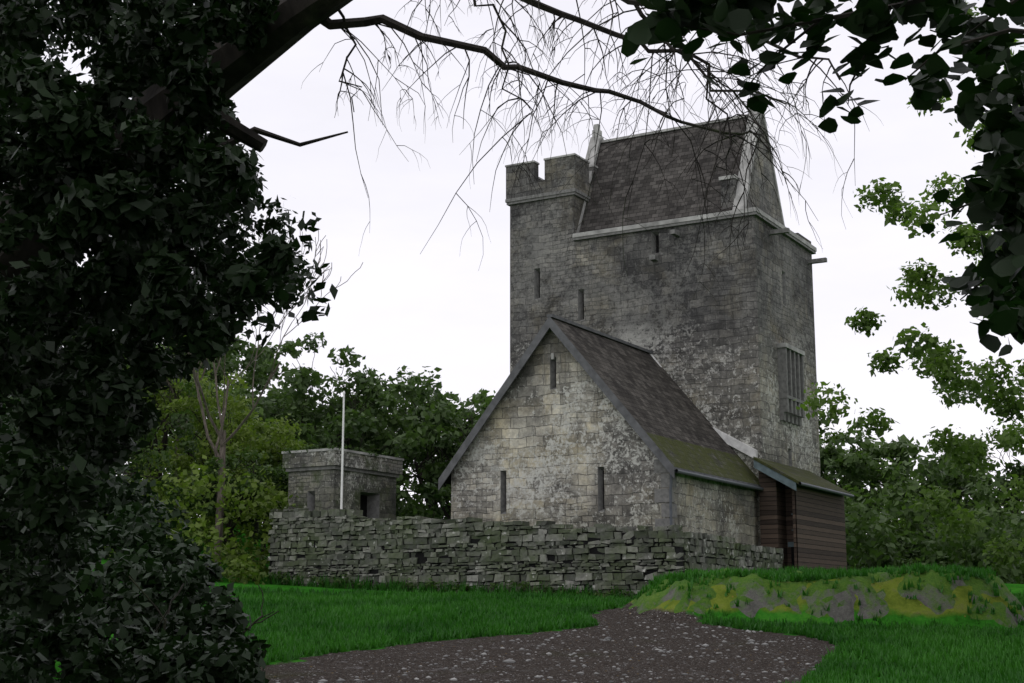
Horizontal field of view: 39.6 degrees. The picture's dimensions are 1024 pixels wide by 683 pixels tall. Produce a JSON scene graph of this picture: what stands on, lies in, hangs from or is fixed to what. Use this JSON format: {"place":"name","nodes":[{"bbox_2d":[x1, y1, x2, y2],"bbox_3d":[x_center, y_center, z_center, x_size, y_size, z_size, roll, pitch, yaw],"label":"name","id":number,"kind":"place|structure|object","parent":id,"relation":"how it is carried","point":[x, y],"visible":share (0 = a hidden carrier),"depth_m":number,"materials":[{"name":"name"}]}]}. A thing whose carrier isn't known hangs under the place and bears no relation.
{"place":"outdoors","nodes":[
{"label":"outdoors","id":0,"kind":"place"},
{"bbox_2d":[0,389,278,682],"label":"bush","id":1,"kind":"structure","parent":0,"point":[195,642],"depth_m":12.66,"materials":[{"name":"green plant"}]},
{"bbox_2d":[3,0,1023,533],"label":"sky","id":2,"kind":"structure","parent":0,"point":[434,307],"materials":[{"name":"white"}]},
{"bbox_2d":[53,521,1023,682],"bbox_3d":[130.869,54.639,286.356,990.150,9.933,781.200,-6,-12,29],"label":"ground","id":3,"kind":"structure","parent":0,"point":[348,666],"depth_m":24.73,"materials":[{"name":"grey gravel"}]},
{"bbox_2d":[3,334,160,430],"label":"tree","id":4,"kind":"object","parent":3,"relation":"on","point":[59,346],"depth_m":71.78,"materials":[{"name":"green plant"}]},
{"bbox_2d":[115,355,205,491],"bbox_3d":[-14.597,3.974,51.194,5.948,7.728,5.803,-6,-12,29],"label":"tree","id":5,"kind":"object","parent":3,"relation":"on","point":[174,417],"depth_m":51.43,"materials":[{"name":"green plant"}]},
{"bbox_2d":[63,443,298,584],"bbox_3d":[-12.440,5.719,53.590,10.089,7.518,19.023,4,-11,-19],"label":"bush","id":6,"kind":"object","parent":3,"relation":"on","point":[240,564],"visible":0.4,"depth_m":48.31,"materials":[{"name":"green plant"}]},
{"bbox_2d":[123,335,239,527],"bbox_3d":[-13.976,3.846,57.160,7.227,8.259,7.404,-6,-12,29],"label":"tree","id":7,"kind":"object","parent":3,"relation":"on","point":[160,402],"depth_m":56.76,"materials":[{"name":"green plant"}]},
{"bbox_2d":[157,345,289,465],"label":"tree","id":8,"kind":"object","parent":3,"relation":"on","point":[221,379],"depth_m":88.73,"materials":[{"name":"green plant"}]},
{"bbox_2d":[152,334,295,467],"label":"tree","id":9,"kind":"object","parent":3,"relation":"on","point":[267,354],"depth_m":77.41,"materials":[{"name":"green plant"}]},
{"bbox_2d":[161,225,288,524],"bbox_3d":[-13.354,0.742,57.255,10.420,14.457,6.220,-6,-12,29],"label":"bare tree","id":10,"kind":"object","parent":3,"relation":"on","point":[201,363],"depth_m":56.93,"materials":[{"name":"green plant"}]},
{"bbox_2d":[150,371,301,547],"bbox_3d":[-11.643,4.887,55.185,6.413,7.483,5.774,-6,-12,29],"label":"tree","id":11,"kind":"object","parent":3,"relation":"on","point":[234,445],"depth_m":54.24,"materials":[{"name":"green plant"}]},
{"bbox_2d":[164,446,288,575],"bbox_3d":[-10.065,6.229,50.519,4.196,5.041,4.959,-6,-12,29],"label":"tree","id":12,"kind":"object","parent":3,"relation":"on","point":[209,510],"depth_m":50.48,"materials":[{"name":"green plant"}]},
{"bbox_2d":[197,409,313,544],"bbox_3d":[-10.558,5.738,59.131,5.472,6.123,5.053,-6,-12,29],"label":"tree","id":13,"kind":"object","parent":3,"relation":"on","point":[257,426],"depth_m":58.20,"materials":[{"name":"green plant"}]},
{"bbox_2d":[242,452,286,551],"bbox_3d":[-9.910,6.607,56.796,4.008,4.424,3.576,-6,-12,29],"label":"shrub","id":14,"kind":"object","parent":3,"relation":"on","point":[274,467],"depth_m":56.85,"materials":[{"name":"green plant"}]},
{"bbox_2d":[187,211,362,578],"bbox_3d":[-9.989,0.759,48.923,8.008,15.160,7.590,-6,-12,29],"label":"bare tree","id":15,"kind":"object","parent":3,"relation":"on","point":[221,438],"visible":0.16,"depth_m":49.87,"materials":[{"name":"brown plant"}]},
{"bbox_2d":[264,415,409,481],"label":"tree","id":16,"kind":"object","parent":3,"relation":"on","point":[321,430],"depth_m":93.77,"materials":[{"name":"green plant"}]},
{"bbox_2d":[282,448,403,520],"bbox_3d":[-5.944,6.186,49.975,2.330,4.400,4.080,-6,-12,29],"label":"stone turret","id":17,"kind":"object","parent":3,"relation":"on","point":[369,485],"visible":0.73,"depth_m":48.92,"materials":[{"name":"grey stone"}]},
{"bbox_2d":[283,443,399,457],"bbox_3d":[-5.540,3.808,49.442,2.059,0.332,4.482,-18,-21,59],"label":"turret top moss","id":18,"kind":"object","parent":17,"relation":"on","point":[310,447],"visible":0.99,"depth_m":48.78,"materials":[{"name":"green plant"}]},
{"bbox_2d":[241,332,446,523],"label":"tree","id":19,"kind":"object","parent":3,"relation":"on","point":[385,419],"depth_m":71.98,"materials":[{"name":"green plant"}]},
{"bbox_2d":[315,365,461,519],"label":"tree","id":20,"kind":"object","parent":3,"relation":"on","point":[386,386],"depth_m":83.37,"materials":[{"name":"green plant"}]},
{"bbox_2d":[314,366,480,517],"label":"tree","id":21,"kind":"object","parent":3,"relation":"on","point":[411,391],"depth_m":79.24,"materials":[{"name":"green plant"}]},
{"bbox_2d":[362,388,496,519],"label":"tree","id":22,"kind":"object","parent":3,"relation":"on","point":[438,419],"depth_m":73.36,"materials":[{"name":"green plant"}]},
{"bbox_2d":[0,0,883,627],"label":"tree","id":23,"kind":"object","parent":3,"relation":"on","point":[137,286],"depth_m":7.12,"materials":[{"name":"plant"}]},
{"bbox_2d":[268,571,633,597],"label":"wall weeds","id":24,"kind":"object","parent":3,"relation":"on","point":[435,583],"depth_m":43.35,"materials":[{"name":"green plant"}]},
{"bbox_2d":[15,373,1023,583],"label":"trees","id":25,"kind":"object","parent":3,"relation":"on","point":[938,549],"visible":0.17,"depth_m":62.51,"materials":[{"name":"green plant"}]},
{"bbox_2d":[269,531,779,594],"bbox_3d":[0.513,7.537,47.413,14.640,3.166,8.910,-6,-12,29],"label":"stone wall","id":26,"kind":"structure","parent":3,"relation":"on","point":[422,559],"depth_m":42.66,"materials":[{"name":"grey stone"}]},
{"bbox_2d":[268,508,783,597],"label":"bawn wall stones","id":27,"kind":"object","parent":3,"relation":"on","point":[306,527],"visible":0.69,"depth_m":43.49,"materials":[{"name":"grey stone"}]},
{"bbox_2d":[340,391,344,508],"bbox_3d":[-5.650,4.780,47.248,0.240,6.350,0.240,-6,-12,29],"label":"flagpole","id":28,"kind":"object","parent":27,"relation":"on","point":[341,495],"visible":0.52,"depth_m":47.41,"materials":[{"name":"metal"}]},
{"bbox_2d":[277,620,833,682],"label":"path stones","id":29,"kind":"object","parent":3,"relation":"on","point":[750,641],"visible":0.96,"depth_m":23.87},
{"bbox_2d":[158,561,1023,682],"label":"grass tufts","id":30,"kind":"object","parent":3,"relation":"on","point":[342,621],"visible":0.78,"depth_m":29.27,"materials":[{"name":"green plant"}]},
{"bbox_2d":[438,314,763,545],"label":"annex hall","id":31,"kind":"structure","parent":3,"relation":"on","point":[577,425],"depth_m":45.69,"materials":[{"name":"stone"}]},
{"bbox_2d":[505,110,826,545],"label":"tower house","id":32,"kind":"structure","parent":3,"relation":"on","point":[740,365],"depth_m":53.50,"materials":[{"name":"stone"}]},
{"bbox_2d":[753,457,853,569],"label":"timber shed","id":33,"kind":"structure","parent":3,"relation":"on","point":[802,517],"depth_m":49.32,"materials":[{"name":"wood"}]},
{"bbox_2d":[621,0,1023,356],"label":"foliage","id":34,"kind":"object","parent":3,"relation":"on","point":[996,298],"depth_m":5.74,"materials":[{"name":"green plant"}]},
{"bbox_2d":[629,567,1023,627],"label":"grassy mound","id":35,"kind":"object","parent":3,"relation":"on","point":[840,598],"visible":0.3,"depth_m":31.38,"materials":[{"name":"green plant"}]},
{"bbox_2d":[837,475,889,563],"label":"tree","id":36,"kind":"object","parent":3,"relation":"on","point":[864,493],"depth_m":92.03,"materials":[{"name":"green plant"}]},
{"bbox_2d":[818,410,936,569],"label":"tree","id":37,"kind":"object","parent":3,"relation":"on","point":[839,460],"depth_m":68.73,"materials":[{"name":"green plant"}]},
{"bbox_2d":[793,1,1023,567],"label":"tree","id":38,"kind":"object","parent":3,"relation":"on","point":[955,447],"depth_m":29.01,"materials":[{"name":"green plant"}]},
{"bbox_2d":[865,505,977,566],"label":"tree","id":39,"kind":"object","parent":3,"relation":"on","point":[902,523],"visible":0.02,"depth_m":98.53,"materials":[{"name":"green plant"}]},
{"bbox_2d":[854,456,1023,583],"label":"tree","id":40,"kind":"object","parent":3,"relation":"on","point":[948,488],"depth_m":76.14,"materials":[{"name":"green plant"}]},
{"bbox_2d":[934,429,1023,583],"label":"tree","id":41,"kind":"object","parent":3,"relation":"on","point":[954,481],"depth_m":71.00,"materials":[{"name":"green plant"}]},
{"bbox_2d":[1002,374,1023,403],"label":"tree","id":42,"kind":"object","parent":3,"relation":"on","point":[1020,383],"visible":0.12,"depth_m":46.65,"materials":[{"name":"green plant"}]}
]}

